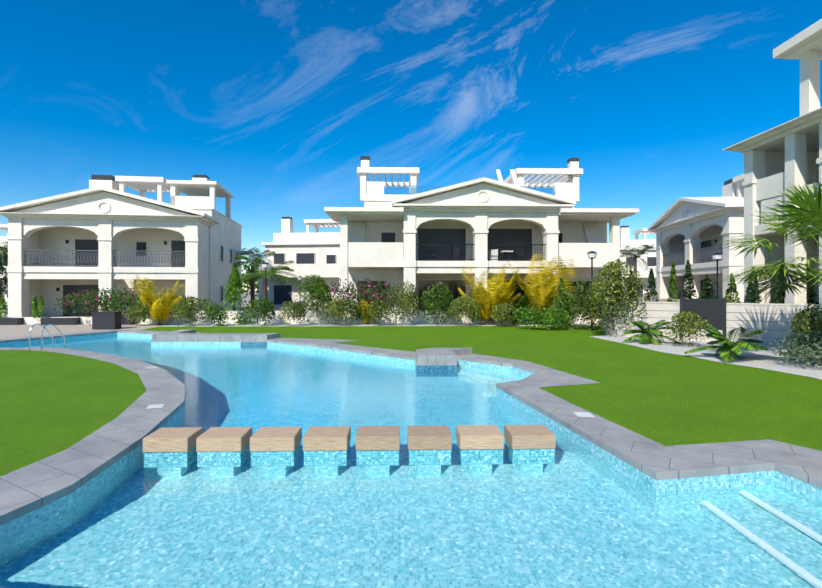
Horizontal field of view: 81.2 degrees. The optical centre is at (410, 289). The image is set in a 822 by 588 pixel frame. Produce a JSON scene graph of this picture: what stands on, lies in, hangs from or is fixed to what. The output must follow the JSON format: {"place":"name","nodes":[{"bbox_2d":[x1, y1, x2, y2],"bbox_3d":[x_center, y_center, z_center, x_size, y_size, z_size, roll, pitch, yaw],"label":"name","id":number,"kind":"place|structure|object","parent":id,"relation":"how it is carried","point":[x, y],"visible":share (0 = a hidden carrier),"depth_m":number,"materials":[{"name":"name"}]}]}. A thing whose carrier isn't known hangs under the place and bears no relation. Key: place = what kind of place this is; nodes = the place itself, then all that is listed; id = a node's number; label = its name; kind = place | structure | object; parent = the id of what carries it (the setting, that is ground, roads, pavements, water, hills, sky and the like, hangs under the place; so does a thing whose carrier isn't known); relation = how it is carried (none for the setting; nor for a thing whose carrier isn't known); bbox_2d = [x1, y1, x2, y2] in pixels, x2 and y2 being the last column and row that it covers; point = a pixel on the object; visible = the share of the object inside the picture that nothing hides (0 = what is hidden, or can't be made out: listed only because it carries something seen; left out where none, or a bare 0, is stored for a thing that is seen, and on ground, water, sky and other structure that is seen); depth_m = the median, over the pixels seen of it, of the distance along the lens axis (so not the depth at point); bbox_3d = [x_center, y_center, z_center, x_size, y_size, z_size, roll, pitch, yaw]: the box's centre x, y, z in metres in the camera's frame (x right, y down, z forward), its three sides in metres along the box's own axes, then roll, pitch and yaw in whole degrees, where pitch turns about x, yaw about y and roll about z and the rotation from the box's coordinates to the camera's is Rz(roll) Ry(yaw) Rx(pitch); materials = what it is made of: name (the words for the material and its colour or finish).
{"place":"outdoors","nodes":[
{"label":"outdoors","id":0,"kind":"place"},
{"bbox_2d":[0,329,142,338],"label":"paving","id":1,"kind":"structure","parent":0,"point":[10,333],"depth_m":23.66,"materials":[{"name":"grey stone"}]},
{"bbox_2d":[241,290,258,304],"bbox_3d":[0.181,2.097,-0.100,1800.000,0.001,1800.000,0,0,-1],"label":"wall","id":2,"kind":"structure","parent":0,"point":[247,298],"depth_m":120.91,"materials":[{"name":"white paint"}]},
{"bbox_2d":[0,304,599,328],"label":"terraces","id":3,"kind":"object","parent":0,"point":[105,320],"visible":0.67,"depth_m":28.40,"materials":[{"name":"paint"}]},
{"bbox_2d":[0,241,7,303],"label":"tree","id":4,"kind":"object","parent":3,"relation":"on","point":[4,263],"visible":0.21,"depth_m":44.07,"materials":[{"name":"green plant"}]},
{"bbox_2d":[0,224,7,304],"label":"villa","id":5,"kind":"object","parent":3,"relation":"on","point":[3,227],"visible":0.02,"depth_m":54.95,"materials":[{"name":"paint"}]},
{"bbox_2d":[0,295,7,317],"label":"shrub","id":6,"kind":"object","parent":3,"relation":"on","point":[2,301],"visible":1,"depth_m":28.05,"materials":[{"name":"green plant"}]},
{"bbox_2d":[0,242,7,300],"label":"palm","id":7,"kind":"object","parent":3,"relation":"on","point":[0,261],"visible":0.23,"depth_m":54.63,"materials":[{"name":"green plant"}]},
{"bbox_2d":[31,295,37,318],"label":"shrub","id":8,"kind":"object","parent":3,"relation":"on","point":[34,304],"visible":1,"depth_m":28.08,"materials":[{"name":"green plant"}]},
{"bbox_2d":[36,295,45,317],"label":"shrub","id":9,"kind":"object","parent":3,"relation":"on","point":[41,302],"visible":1,"depth_m":28.07,"materials":[{"name":"green plant"}]},
{"bbox_2d":[101,295,109,311],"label":"shrub","id":10,"kind":"object","parent":3,"relation":"on","point":[103,308],"visible":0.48,"depth_m":28.18,"materials":[{"name":"green plant"}]},
{"bbox_2d":[53,287,158,316],"bbox_3d":[-18.511,0.907,29.695,6.025,2.054,6.110,0,0,-1],"label":"bougainvillea","id":11,"kind":"object","parent":3,"relation":"on","point":[85,297],"visible":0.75,"depth_m":28.39,"materials":[{"name":"plant"}]},
{"bbox_2d":[110,295,116,311],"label":"shrub","id":12,"kind":"object","parent":3,"relation":"on","point":[111,306],"visible":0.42,"depth_m":28.21,"materials":[{"name":"green plant"}]},
{"bbox_2d":[117,294,124,317],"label":"shrub","id":13,"kind":"object","parent":3,"relation":"on","point":[121,306],"visible":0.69,"depth_m":28.23,"materials":[{"name":"green plant"}]},
{"bbox_2d":[0,175,253,316],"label":"villa","id":14,"kind":"object","parent":3,"relation":"on","point":[105,232],"visible":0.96,"depth_m":32.74,"materials":[{"name":"paint"}]},
{"bbox_2d":[125,294,132,316],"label":"shrub","id":15,"kind":"object","parent":3,"relation":"on","point":[129,302],"visible":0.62,"depth_m":28.21,"materials":[{"name":"green plant"}]},
{"bbox_2d":[127,301,153,324],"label":"shrub","id":16,"kind":"object","parent":3,"relation":"on","point":[144,311],"visible":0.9,"depth_m":27.13,"materials":[{"name":"green plant"}]},
{"bbox_2d":[129,274,183,324],"bbox_3d":[-14.634,0.607,27.772,2.708,2.956,2.924,0,0,-1],"label":"shrub","id":17,"kind":"object","parent":3,"relation":"on","point":[158,313],"visible":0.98,"depth_m":27.36,"materials":[{"name":"yellow plant"}]},
{"bbox_2d":[133,294,217,319],"bbox_3d":[-14.760,1.130,29.994,4.748,1.707,4.928,0,0,-1],"label":"bougainvillea","id":18,"kind":"object","parent":3,"relation":"on","point":[200,300],"visible":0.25,"depth_m":30.26,"materials":[{"name":"green plant"}]},
{"bbox_2d":[170,298,201,325],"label":"shrub","id":19,"kind":"object","parent":3,"relation":"on","point":[190,314],"visible":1,"depth_m":27.05,"materials":[{"name":"green plant"}]},
{"bbox_2d":[200,304,227,325],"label":"shrub","id":20,"kind":"object","parent":3,"relation":"on","point":[212,314],"visible":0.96,"depth_m":26.86,"materials":[{"name":"green plant"}]},
{"bbox_2d":[217,263,251,325],"bbox_3d":[-10.150,0.308,27.608,1.973,3.710,1.689,0,0,-41],"label":"thuja","id":21,"kind":"object","parent":3,"relation":"on","point":[234,278],"visible":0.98,"depth_m":27.43,"materials":[{"name":"green plant"}]},
{"bbox_2d":[241,261,258,297],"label":"tree","id":22,"kind":"object","parent":3,"relation":"on","point":[248,270],"visible":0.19,"depth_m":59.03,"materials":[{"name":"green plant"}]},
{"bbox_2d":[232,247,275,306],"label":"palm","id":23,"kind":"object","parent":3,"relation":"on","point":[269,253],"visible":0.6,"depth_m":43.38,"materials":[{"name":"green plant"}]},
{"bbox_2d":[245,296,275,325],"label":"shrub","id":24,"kind":"object","parent":3,"relation":"on","point":[261,310],"visible":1,"depth_m":27.06,"materials":[{"name":"green plant"}]},
{"bbox_2d":[221,253,299,309],"bbox_3d":[-11.001,-0.391,35.549,5.597,4.351,5.123,0,0,-13],"label":"palm","id":25,"kind":"object","parent":3,"relation":"on","point":[272,271],"visible":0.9,"depth_m":35.46,"materials":[{"name":"green plant"}]},
{"bbox_2d":[262,262,268,298],"bbox_3d":[-9.293,0.110,30.663,0.540,3.650,0.514,0,0,-1],"label":"lamp","id":26,"kind":"object","parent":3,"relation":"on","point":[265,265],"visible":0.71,"depth_m":30.60,"materials":[{"name":"grey metal"}]},
{"bbox_2d":[259,217,339,304],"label":"villa","id":27,"kind":"object","parent":3,"relation":"on","point":[317,252],"visible":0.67,"depth_m":51.11,"materials":[{"name":"paint"}]},
{"bbox_2d":[294,274,331,324],"bbox_3d":[-5.693,0.660,27.737,2.182,3.099,2.179,0,0,-1],"label":"shrub","id":28,"kind":"object","parent":3,"relation":"on","point":[321,300],"visible":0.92,"depth_m":27.43,"materials":[{"name":"green plant"}]},
{"bbox_2d":[346,302,368,324],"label":"shrub","id":29,"kind":"object","parent":3,"relation":"on","point":[357,312],"visible":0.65,"depth_m":27.93,"materials":[{"name":"green plant"}]},
{"bbox_2d":[318,278,404,313],"bbox_3d":[-3.109,0.537,29.755,5.925,2.513,6.033,0,0,-1],"label":"bougainvillea","id":30,"kind":"object","parent":3,"relation":"on","point":[369,296],"visible":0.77,"depth_m":28.88,"materials":[{"name":"plant"}]},
{"bbox_2d":[356,299,373,324],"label":"shrub","id":31,"kind":"object","parent":3,"relation":"on","point":[367,321],"visible":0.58,"depth_m":27.98,"materials":[{"name":"yellow plant"}]},
{"bbox_2d":[368,297,393,325],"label":"shrub","id":32,"kind":"object","parent":3,"relation":"on","point":[378,310],"visible":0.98,"depth_m":27.07,"materials":[{"name":"green plant"}]},
{"bbox_2d":[389,281,419,324],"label":"shrub","id":33,"kind":"object","parent":3,"relation":"on","point":[411,297],"visible":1,"depth_m":27.32,"materials":[{"name":"green plant"}]},
{"bbox_2d":[420,281,453,325],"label":"shrub","id":34,"kind":"object","parent":3,"relation":"on","point":[444,299],"visible":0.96,"depth_m":27.58,"materials":[{"name":"green plant"}]},
{"bbox_2d":[468,286,492,323],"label":"shrub","id":35,"kind":"object","parent":3,"relation":"on","point":[477,305],"visible":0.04,"depth_m":28.24,"materials":[{"name":"green plant"}]},
{"bbox_2d":[324,156,638,310],"bbox_3d":[4.323,-3.915,36.046,19.670,11.100,12.550,0,0,-1],"label":"villa","id":36,"kind":"object","parent":3,"relation":"on","point":[423,241],"visible":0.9,"depth_m":30.82,"materials":[{"name":"paint"}]},
{"bbox_2d":[458,263,520,324],"bbox_3d":[4.532,0.277,27.747,3.177,3.615,3.299,0,0,-39],"label":"shrub","id":37,"kind":"object","parent":3,"relation":"on","point":[504,288],"visible":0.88,"depth_m":27.50,"materials":[{"name":"yellow plant"}]},
{"bbox_2d":[497,291,531,324],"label":"shrub","id":38,"kind":"object","parent":3,"relation":"on","point":[518,302],"visible":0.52,"depth_m":27.54,"materials":[{"name":"green plant"}]},
{"bbox_2d":[506,254,577,325],"bbox_3d":[7.690,-0.004,27.832,3.631,4.179,3.734,0,0,41],"label":"shrub","id":39,"kind":"object","parent":3,"relation":"on","point":[549,286],"visible":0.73,"depth_m":27.27,"materials":[{"name":"yellow plant"}]},
{"bbox_2d":[620,244,653,291],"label":"palm","id":40,"kind":"object","parent":3,"relation":"on","point":[638,254],"visible":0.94,"depth_m":52.40,"materials":[{"name":"green plant"}]},
{"bbox_2d":[0,336,821,587],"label":"water","id":41,"kind":"structure","parent":0,"point":[573,515],"depth_m":4.97,"materials":[{"name":"blue liquid"}]},
{"bbox_2d":[0,326,821,476],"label":"lawn","id":42,"kind":"structure","parent":0,"point":[52,403],"depth_m":10.20,"materials":[{"name":"green plant"}]},
{"bbox_2d":[278,300,305,324],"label":"shrub","id":43,"kind":"object","parent":42,"relation":"on","point":[289,304],"visible":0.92,"depth_m":27.04,"materials":[{"name":"green plant"}]},
{"bbox_2d":[323,298,354,325],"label":"shrub","id":44,"kind":"object","parent":42,"relation":"on","point":[338,310],"visible":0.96,"depth_m":27.06,"materials":[{"name":"green plant"}]},
{"bbox_2d":[448,296,480,325],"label":"shrub","id":45,"kind":"object","parent":42,"relation":"on","point":[459,305],"visible":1,"depth_m":26.80,"materials":[{"name":"green plant"}]},
{"bbox_2d":[490,302,517,326],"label":"shrub","id":46,"kind":"object","parent":42,"relation":"on","point":[502,311],"visible":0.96,"depth_m":26.46,"materials":[{"name":"green plant"}]},
{"bbox_2d":[511,305,543,329],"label":"shrub","id":47,"kind":"object","parent":42,"relation":"on","point":[535,317],"visible":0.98,"depth_m":24.54,"materials":[{"name":"green plant"}]},
{"bbox_2d":[539,305,568,330],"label":"shrub","id":48,"kind":"object","parent":42,"relation":"on","point":[555,319],"visible":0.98,"depth_m":24.14,"materials":[{"name":"green plant"}]},
{"bbox_2d":[546,278,575,328],"bbox_3d":[8.078,0.769,25.729,1.615,2.768,1.672,0,0,-1],"label":"thuja","id":49,"kind":"object","parent":42,"relation":"on","point":[563,301],"visible":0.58,"depth_m":25.47,"materials":[{"name":"green plant"}]},
{"bbox_2d":[568,292,588,326],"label":"shrub","id":50,"kind":"object","parent":42,"relation":"on","point":[570,293],"visible":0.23,"depth_m":26.23,"materials":[{"name":"green plant"}]},
{"bbox_2d":[569,278,602,330],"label":"shrub","id":51,"kind":"object","parent":42,"relation":"on","point":[585,294],"visible":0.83,"depth_m":23.92,"materials":[{"name":"green plant"}]},
{"bbox_2d":[587,251,596,330],"bbox_3d":[9.113,0.085,24.142,0.540,4.000,0.514,0,0,-1],"label":"lamp","id":52,"kind":"object","parent":42,"relation":"on","point":[591,255],"visible":0.85,"depth_m":24.08,"materials":[{"name":"grey metal"}]},
{"bbox_2d":[585,305,602,327],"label":"shrub","id":53,"kind":"object","parent":42,"relation":"on","point":[595,317],"visible":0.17,"depth_m":25.65,"materials":[{"name":"green plant"}]},
{"bbox_2d":[589,335,821,379],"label":"gravel bed","id":54,"kind":"object","parent":42,"relation":"on","point":[768,359],"visible":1,"depth_m":15.03,"materials":[{"name":"white gravel"}]},
{"bbox_2d":[589,260,647,336],"bbox_3d":[8.949,0.476,20.767,2.403,3.580,2.395,0,0,-1],"label":"shrub","id":55,"kind":"object","parent":54,"relation":"on","point":[614,296],"visible":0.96,"depth_m":20.62,"materials":[{"name":"green plant"}]},
{"bbox_2d":[621,320,680,344],"bbox_3d":[9.273,1.710,18.700,2.181,1.050,2.042,0,0,-1],"label":"palm","id":56,"kind":"object","parent":54,"relation":"on","point":[645,337],"visible":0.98,"depth_m":18.51,"materials":[{"name":"green plant"}]},
{"bbox_2d":[664,311,711,345],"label":"shrub","id":57,"kind":"object","parent":54,"relation":"on","point":[687,324],"visible":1,"depth_m":17.24,"materials":[{"name":"green plant"}]},
{"bbox_2d":[597,296,821,345],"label":"wall","id":58,"kind":"structure","parent":54,"relation":"on","point":[772,321],"depth_m":18.72,"materials":[{"name":"grey"}]},
{"bbox_2d":[624,271,639,300],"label":"tree","id":59,"kind":"object","parent":58,"relation":"on","point":[633,297],"visible":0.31,"depth_m":21.99,"materials":[{"name":"green plant"}]},
{"bbox_2d":[644,268,658,301],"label":"conifer tree","id":60,"kind":"object","parent":58,"relation":"on","point":[651,282],"visible":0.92,"depth_m":21.47,"materials":[{"name":"green plant"}]},
{"bbox_2d":[667,261,677,301],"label":"conifer tree","id":61,"kind":"object","parent":58,"relation":"on","point":[673,282],"visible":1,"depth_m":21.12,"materials":[{"name":"green plant"}]},
{"bbox_2d":[679,260,696,299],"bbox_3d":[11.948,-0.198,20.711,0.713,2.188,0.838,0,0,-1],"label":"conifer tree","id":62,"kind":"object","parent":58,"relation":"on","point":[688,276],"visible":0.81,"depth_m":20.63,"materials":[{"name":"green plant"}]},
{"bbox_2d":[697,273,716,298],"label":"conifer tree","id":63,"kind":"object","parent":58,"relation":"on","point":[707,290],"visible":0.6,"depth_m":19.91,"materials":[{"name":"green plant"}]},
{"bbox_2d":[712,253,722,298],"bbox_3d":[16.179,-0.540,25.327,0.540,2.750,0.514,0,0,-1],"label":"lamp","id":64,"kind":"object","parent":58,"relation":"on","point":[716,256],"visible":0.88,"depth_m":25.29,"materials":[{"name":"grey metal"}]},
{"bbox_2d":[725,274,740,302],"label":"conifer tree","id":65,"kind":"object","parent":58,"relation":"on","point":[732,288],"visible":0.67,"depth_m":19.72,"materials":[{"name":"green plant"}]},
{"bbox_2d":[744,267,761,302],"bbox_3d":[13.653,-0.001,19.053,0.699,1.783,0.594,0,0,-28],"label":"conifer tree","id":66,"kind":"object","parent":58,"relation":"on","point":[753,300],"visible":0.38,"depth_m":19.03,"materials":[{"name":"green plant"}]},
{"bbox_2d":[769,259,784,303],"bbox_3d":[14.295,-0.143,18.455,0.844,2.038,0.884,0,0,-1],"label":"tree","id":67,"kind":"object","parent":58,"relation":"on","point":[775,297],"visible":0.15,"depth_m":18.43,"materials":[{"name":"green plant"}]},
{"bbox_2d":[806,262,816,303],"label":"tree","id":68,"kind":"object","parent":58,"relation":"on","point":[811,294],"visible":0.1,"depth_m":17.90,"materials":[{"name":"green plant"}]},
{"bbox_2d":[684,324,767,362],"bbox_3d":[9.560,1.655,14.445,2.038,1.217,1.970,0,0,-19],"label":"palm","id":69,"kind":"object","parent":54,"relation":"on","point":[730,349],"visible":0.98,"depth_m":14.20,"materials":[{"name":"green plant"}]},
{"bbox_2d":[706,180,821,362],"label":"palm","id":70,"kind":"object","parent":54,"relation":"on","point":[807,213],"visible":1,"depth_m":13.10,"materials":[{"name":"green plant"}]},
{"bbox_2d":[769,330,821,368],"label":"shrub","id":71,"kind":"object","parent":54,"relation":"on","point":[814,347],"visible":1,"depth_m":12.89,"materials":[{"name":"green plant"}]},
{"bbox_2d":[789,302,821,358],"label":"shrub","id":72,"kind":"object","parent":54,"relation":"on","point":[803,315],"visible":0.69,"depth_m":14.04,"materials":[{"name":"green plant"}]},
{"bbox_2d":[0,333,821,542],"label":"pool shell","id":73,"kind":"object","parent":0,"point":[19,525],"visible":0.12,"depth_m":5.86},
{"bbox_2d":[152,329,471,361],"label":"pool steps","id":74,"kind":"structure","parent":73,"relation":"attached to","point":[437,355],"depth_m":19.79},
{"bbox_2d":[144,440,554,465],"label":"supports","id":75,"kind":"object","parent":73,"relation":"on","point":[327,457],"visible":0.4,"depth_m":6.41,"materials":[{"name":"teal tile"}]},
{"bbox_2d":[143,425,555,452],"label":"stepping stones","id":76,"kind":"object","parent":75,"relation":"on","point":[317,438],"visible":1,"depth_m":6.44,"materials":[{"name":"beige stone"}]},
{"bbox_2d":[0,330,821,587],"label":"coping","id":77,"kind":"object","parent":73,"relation":"on","point":[47,480],"visible":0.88,"depth_m":6.48,"materials":[{"name":"grey stone"}]},
{"bbox_2d":[29,323,65,350],"bbox_3d":[-12.688,2.085,16.778,0.564,1.803,0.953,0,0,13],"label":"pool ladder","id":78,"kind":"object","parent":77,"relation":"on","point":[48,332],"visible":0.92,"depth_m":16.58,"materials":[{"name":"silver metal"}]},
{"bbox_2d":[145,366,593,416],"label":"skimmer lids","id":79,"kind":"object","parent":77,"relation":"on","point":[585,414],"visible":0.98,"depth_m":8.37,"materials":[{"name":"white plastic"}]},
{"bbox_2d":[0,0,821,289],"label":"sky","id":80,"kind":"structure","parent":0,"point":[279,103],"materials":[{"name":"blue"}]},
{"bbox_2d":[607,226,655,295],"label":"villa","id":81,"kind":"object","parent":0,"point":[649,258],"visible":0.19,"depth_m":60.28,"materials":[{"name":"paint"}]},
{"bbox_2d":[647,173,743,301],"bbox_3d":[27.858,-4.015,36.646,13.630,11.000,13.700,0,0,6],"label":"villa","id":82,"kind":"object","parent":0,"point":[684,229],"visible":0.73,"depth_m":37.22,"materials":[{"name":"paint"}]},
{"bbox_2d":[722,19,821,310],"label":"villa","id":83,"kind":"object","parent":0,"point":[778,157],"visible":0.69,"depth_m":18.34,"materials":[{"name":"paint"}]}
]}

